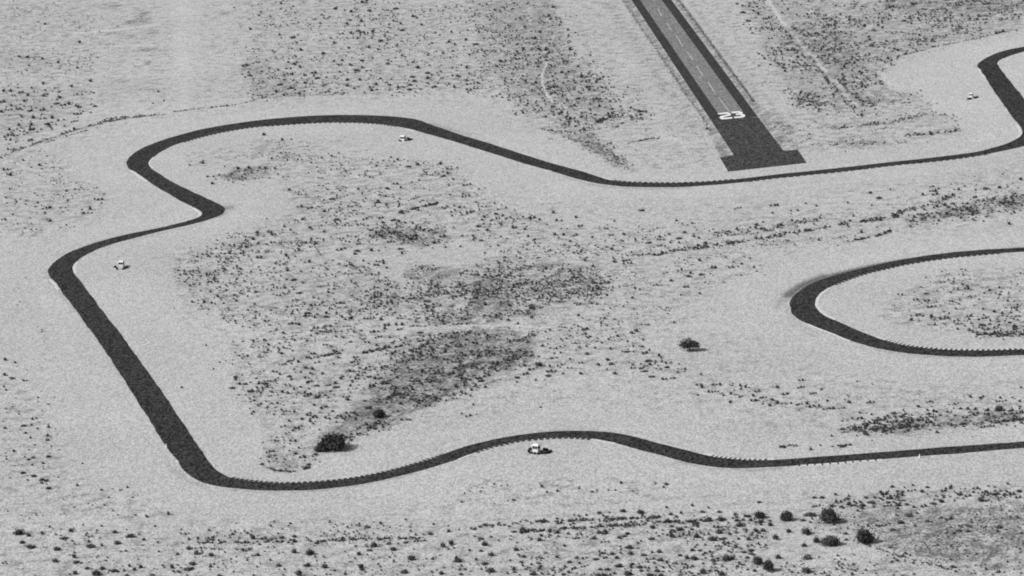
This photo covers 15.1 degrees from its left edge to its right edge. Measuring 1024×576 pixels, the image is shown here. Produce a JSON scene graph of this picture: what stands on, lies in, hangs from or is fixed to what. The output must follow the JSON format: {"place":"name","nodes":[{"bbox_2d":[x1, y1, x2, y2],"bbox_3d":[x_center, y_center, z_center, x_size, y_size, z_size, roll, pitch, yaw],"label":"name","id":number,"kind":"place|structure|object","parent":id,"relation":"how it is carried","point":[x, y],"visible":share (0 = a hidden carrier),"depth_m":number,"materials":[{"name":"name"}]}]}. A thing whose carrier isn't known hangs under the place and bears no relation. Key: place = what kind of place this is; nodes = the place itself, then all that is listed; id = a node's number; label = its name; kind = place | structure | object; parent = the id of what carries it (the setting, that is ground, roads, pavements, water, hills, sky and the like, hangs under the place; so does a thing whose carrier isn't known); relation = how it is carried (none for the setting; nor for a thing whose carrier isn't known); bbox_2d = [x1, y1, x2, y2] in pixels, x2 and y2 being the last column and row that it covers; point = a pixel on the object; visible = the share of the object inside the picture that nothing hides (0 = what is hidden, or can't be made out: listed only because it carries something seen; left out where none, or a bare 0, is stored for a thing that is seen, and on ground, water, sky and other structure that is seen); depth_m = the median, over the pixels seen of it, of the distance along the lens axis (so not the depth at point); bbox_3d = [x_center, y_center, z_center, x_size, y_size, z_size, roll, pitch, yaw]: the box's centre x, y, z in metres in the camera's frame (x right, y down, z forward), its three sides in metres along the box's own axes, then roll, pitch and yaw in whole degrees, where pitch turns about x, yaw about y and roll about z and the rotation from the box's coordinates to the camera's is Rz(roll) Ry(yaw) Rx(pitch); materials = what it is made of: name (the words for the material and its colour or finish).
{"place":"outdoors","nodes":[
{"label":"outdoors","id":0,"kind":"place"},
{"bbox_2d":[0,0,1023,575],"bbox_3d":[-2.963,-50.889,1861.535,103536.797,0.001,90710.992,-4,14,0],"label":"ground","id":1,"kind":"structure","parent":0,"point":[742,324],"depth_m":1648.51,"materials":[{"name":"grey sand"}]},
{"bbox_2d":[14,527,24,534],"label":"desert bush","id":2,"kind":"object","parent":1,"relation":"on","point":[18,532],"visible":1,"depth_m":1337.51,"materials":[{"name":"grey plant"}]},
{"bbox_2d":[24,543,36,549],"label":"desert bush","id":3,"kind":"object","parent":1,"relation":"on","point":[30,546],"visible":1,"depth_m":1321.26,"materials":[{"name":"grey plant"}]},
{"bbox_2d":[86,542,94,547],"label":"desert bush","id":4,"kind":"object","parent":1,"relation":"on","point":[90,545],"visible":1,"depth_m":1317.79,"materials":[{"name":"grey plant"}]},
{"bbox_2d":[91,569,100,575],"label":"desert bush","id":5,"kind":"object","parent":1,"relation":"on","point":[96,572],"visible":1,"depth_m":1286.55,"materials":[{"name":"grey plant"}]},
{"bbox_2d":[118,261,124,266],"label":"marshal hut","id":6,"kind":"object","parent":1,"relation":"on","point":[121,264],"visible":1,"depth_m":1732.45,"materials":[{"name":"grey metal"}]},
{"bbox_2d":[183,566,193,570],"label":"desert bush","id":7,"kind":"object","parent":1,"relation":"on","point":[189,568],"visible":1,"depth_m":1286.27,"materials":[{"name":"grey plant"}]},
{"bbox_2d":[305,547,314,554],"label":"desert bush","id":8,"kind":"object","parent":1,"relation":"on","point":[309,552],"visible":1,"depth_m":1294.70,"materials":[{"name":"grey plant"}]},
{"bbox_2d":[313,441,327,452],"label":"desert tree","id":9,"kind":"object","parent":1,"relation":"on","point":[320,448],"visible":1,"depth_m":1416.67,"materials":[{"name":"grey plant"}]},
{"bbox_2d":[317,431,349,451],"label":"desert tree","id":10,"kind":"object","parent":1,"relation":"on","point":[335,442],"visible":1,"depth_m":1417.45,"materials":[{"name":"black plant"}]},
{"bbox_2d":[370,540,377,547],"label":"desert bush","id":11,"kind":"object","parent":1,"relation":"on","point":[373,543],"visible":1,"depth_m":1298.72,"materials":[{"name":"grey plant"}]},
{"bbox_2d":[371,407,386,417],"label":"desert tree","id":12,"kind":"object","parent":1,"relation":"on","point":[379,413],"visible":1,"depth_m":1458.30,"materials":[{"name":"grey plant"}]},
{"bbox_2d":[399,135,405,140],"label":"marshal hut","id":13,"kind":"object","parent":1,"relation":"on","point":[402,137],"visible":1,"depth_m":1975.11,"materials":[{"name":"grey metal"}]},
{"bbox_2d":[407,554,415,560],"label":"desert bush","id":14,"kind":"object","parent":1,"relation":"on","point":[410,557],"visible":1,"depth_m":1282.31,"materials":[{"name":"grey plant"}]},
{"bbox_2d":[453,558,463,561],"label":"desert bush","id":15,"kind":"object","parent":1,"relation":"on","point":[457,560],"visible":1,"depth_m":1276.94,"materials":[{"name":"grey plant"}]},
{"bbox_2d":[485,566,493,572],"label":"desert bush","id":16,"kind":"object","parent":1,"relation":"on","point":[489,570],"visible":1,"depth_m":1264.36,"materials":[{"name":"grey plant"}]},
{"bbox_2d":[0,0,1023,575],"bbox_3d":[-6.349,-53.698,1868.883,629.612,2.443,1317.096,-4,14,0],"label":"desert scrub","id":17,"kind":"object","parent":1,"relation":"on","point":[564,284],"visible":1,"depth_m":1659.82,"materials":[{"name":"grey plant"}]},
{"bbox_2d":[531,443,541,452],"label":"marshal hut","id":18,"kind":"object","parent":1,"relation":"on","point":[536,448],"visible":1,"depth_m":1399.33,"materials":[{"name":"grey metal"}]},
{"bbox_2d":[594,572,607,575],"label":"desert bush","id":19,"kind":"object","parent":1,"relation":"on","point":[600,574],"visible":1,"depth_m":1253.49,"materials":[{"name":"grey plant"}]},
{"bbox_2d":[623,570,632,575],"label":"desert bush","id":20,"kind":"object","parent":1,"relation":"on","point":[627,572],"visible":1,"depth_m":1252.30,"materials":[{"name":"grey plant"}]},
{"bbox_2d":[678,337,699,350],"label":"desert tree","id":21,"kind":"object","parent":1,"relation":"on","point":[688,343],"visible":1,"depth_m":1526.45,"materials":[{"name":"grey plant"}]},
{"bbox_2d":[699,568,706,573],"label":"desert bush","id":22,"kind":"object","parent":1,"relation":"on","point":[702,571],"visible":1,"depth_m":1249.22,"materials":[{"name":"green plant"}]},
{"bbox_2d":[706,536,716,540],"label":"desert bush","id":23,"kind":"object","parent":1,"relation":"on","point":[711,538],"visible":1,"depth_m":1283.26,"materials":[{"name":"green plant"}]},
{"bbox_2d":[632,0,805,171],"bbox_3d":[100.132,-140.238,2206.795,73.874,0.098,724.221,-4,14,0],"label":"runway","id":24,"kind":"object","parent":1,"relation":"on","point":[748,138],"visible":1,"depth_m":2048.13,"materials":[{"name":"grey asphalt"}]},
{"bbox_2d":[720,553,734,560],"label":"desert bush","id":25,"kind":"object","parent":1,"relation":"on","point":[726,557],"visible":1,"depth_m":1261.48,"materials":[{"name":"grey plant"}]},
{"bbox_2d":[752,553,763,563],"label":"desert tree","id":26,"kind":"object","parent":1,"relation":"on","point":[757,560],"visible":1,"depth_m":1255.46,"materials":[{"name":"grey plant"}]},
{"bbox_2d":[754,510,765,517],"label":"desert tree","id":27,"kind":"object","parent":1,"relation":"on","point":[758,514],"visible":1,"depth_m":1304.35,"materials":[{"name":"grey plant"}]},
{"bbox_2d":[763,558,774,570],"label":"desert tree","id":28,"kind":"object","parent":1,"relation":"on","point":[769,565],"visible":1,"depth_m":1247.12,"materials":[{"name":"grey plant"}]},
{"bbox_2d":[779,509,792,520],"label":"desert tree","id":29,"kind":"object","parent":1,"relation":"on","point":[786,515],"visible":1,"depth_m":1299.64,"materials":[{"name":"grey plant"}]},
{"bbox_2d":[800,526,811,534],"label":"desert bush","id":30,"kind":"object","parent":1,"relation":"on","point":[806,530],"visible":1,"depth_m":1284.04,"materials":[{"name":"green plant"}]},
{"bbox_2d":[801,553,810,559],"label":"desert bush","id":31,"kind":"object","parent":1,"relation":"on","point":[806,557],"visible":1,"depth_m":1257.60,"materials":[{"name":"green plant"}]},
{"bbox_2d":[801,565,811,573],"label":"desert bush","id":32,"kind":"object","parent":1,"relation":"on","point":[805,569],"visible":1,"depth_m":1243.96,"materials":[{"name":"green plant"}]},
{"bbox_2d":[803,512,815,516],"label":"desert bush","id":33,"kind":"object","parent":1,"relation":"on","point":[810,514],"visible":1,"depth_m":1303.60,"materials":[{"name":"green plant"}]},
{"bbox_2d":[812,535,819,542],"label":"desert bush","id":34,"kind":"object","parent":1,"relation":"on","point":[816,539],"visible":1,"depth_m":1274.14,"materials":[{"name":"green plant"}]},
{"bbox_2d":[818,502,840,523],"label":"desert tree","id":35,"kind":"object","parent":1,"relation":"on","point":[830,515],"visible":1,"depth_m":1294.27,"materials":[{"name":"grey plant"}]},
{"bbox_2d":[819,535,840,545],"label":"desert tree","id":36,"kind":"object","parent":1,"relation":"on","point":[829,540],"visible":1,"depth_m":1270.01,"materials":[{"name":"grey plant"}]},
{"bbox_2d":[854,526,877,543],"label":"desert tree","id":37,"kind":"object","parent":1,"relation":"on","point":[865,536],"visible":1,"depth_m":1270.12,"materials":[{"name":"black plant"}]},
{"bbox_2d":[994,404,1002,410],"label":"desert bush","id":38,"kind":"object","parent":1,"relation":"on","point":[997,408],"visible":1,"depth_m":1415.82,"materials":[{"name":"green plant"}]},
{"bbox_2d":[48,47,1023,490],"bbox_3d":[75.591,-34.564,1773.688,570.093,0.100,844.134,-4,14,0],"label":"race track","id":39,"kind":"structure","parent":0,"point":[176,437],"depth_m":1629.30,"materials":[{"name":"grey asphalt"}]},
{"bbox_2d":[49,279,59,289],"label":"track kerb","id":40,"kind":"structure","parent":39,"relation":"on","point":[55,285],"depth_m":1706.34,"materials":[{"name":"white paint"}]},
{"bbox_2d":[73,262,78,273],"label":"track kerb","id":41,"kind":"structure","parent":39,"relation":"on","point":[75,268],"depth_m":1736.10,"materials":[{"name":"white paint"}]},
{"bbox_2d":[129,170,147,180],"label":"track kerb","id":42,"kind":"structure","parent":39,"relation":"on","point":[138,175],"depth_m":1929.49,"materials":[{"name":"white paint"}]},
{"bbox_2d":[192,208,201,216],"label":"track kerb","id":43,"kind":"structure","parent":39,"relation":"on","point":[199,212],"depth_m":1836.74,"materials":[{"name":"white paint"}]},
{"bbox_2d":[195,122,396,138],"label":"track kerb","id":44,"kind":"structure","parent":39,"relation":"on","point":[308,123],"depth_m":2032.73,"materials":[{"name":"white paint"}]},
{"bbox_2d":[232,453,442,482],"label":"track kerb","id":45,"kind":"structure","parent":39,"relation":"on","point":[343,478],"depth_m":1385.29,"materials":[{"name":"white paint"}]},
{"bbox_2d":[476,437,590,452],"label":"track kerb","id":46,"kind":"structure","parent":39,"relation":"on","point":[530,440],"depth_m":1413.90,"materials":[{"name":"white paint"}]},
{"bbox_2d":[613,179,732,182],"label":"track kerb","id":47,"kind":"structure","parent":39,"relation":"on","point":[668,182],"depth_m":1838.87,"materials":[{"name":"white paint"}]},
{"bbox_2d":[712,455,766,459],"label":"track kerb","id":48,"kind":"structure","parent":39,"relation":"on","point":[738,458],"depth_m":1376.08,"materials":[{"name":"white paint"}]},
{"bbox_2d":[799,459,882,466],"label":"track kerb","id":49,"kind":"structure","parent":39,"relation":"on","point":[841,462],"depth_m":1363.04,"materials":[{"name":"white paint"}]},
{"bbox_2d":[748,154,987,181],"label":"track kerb","id":50,"kind":"structure","parent":39,"relation":"on","point":[871,168],"depth_m":1841.73,"materials":[{"name":"white paint"}]},
{"bbox_2d":[1016,124,1021,137],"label":"track kerb","id":51,"kind":"structure","parent":39,"relation":"on","point":[1020,130],"depth_m":1907.01,"materials":[{"name":"white paint"}]},
{"bbox_2d":[789,247,1023,356],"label":"race track","id":52,"kind":"structure","parent":0,"point":[803,307],"depth_m":1572.18,"materials":[{"name":"grey asphalt"}]},
{"bbox_2d":[815,288,836,319],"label":"track kerb","id":53,"kind":"structure","parent":52,"relation":"on","point":[817,306],"depth_m":1588.66,"materials":[{"name":"white paint"}]},
{"bbox_2d":[807,324,850,340],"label":"track kerb","id":54,"kind":"structure","parent":52,"relation":"on","point":[828,332],"depth_m":1542.92,"materials":[{"name":"white paint"}]},
{"bbox_2d":[835,253,999,284],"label":"track kerb","id":55,"kind":"structure","parent":52,"relation":"on","point":[908,264],"depth_m":1646.34,"materials":[{"name":"white paint"}]},
{"bbox_2d":[886,340,1023,349],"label":"track kerb","id":56,"kind":"structure","parent":52,"relation":"on","point":[950,348],"depth_m":1507.43,"materials":[{"name":"white paint"}]}
]}

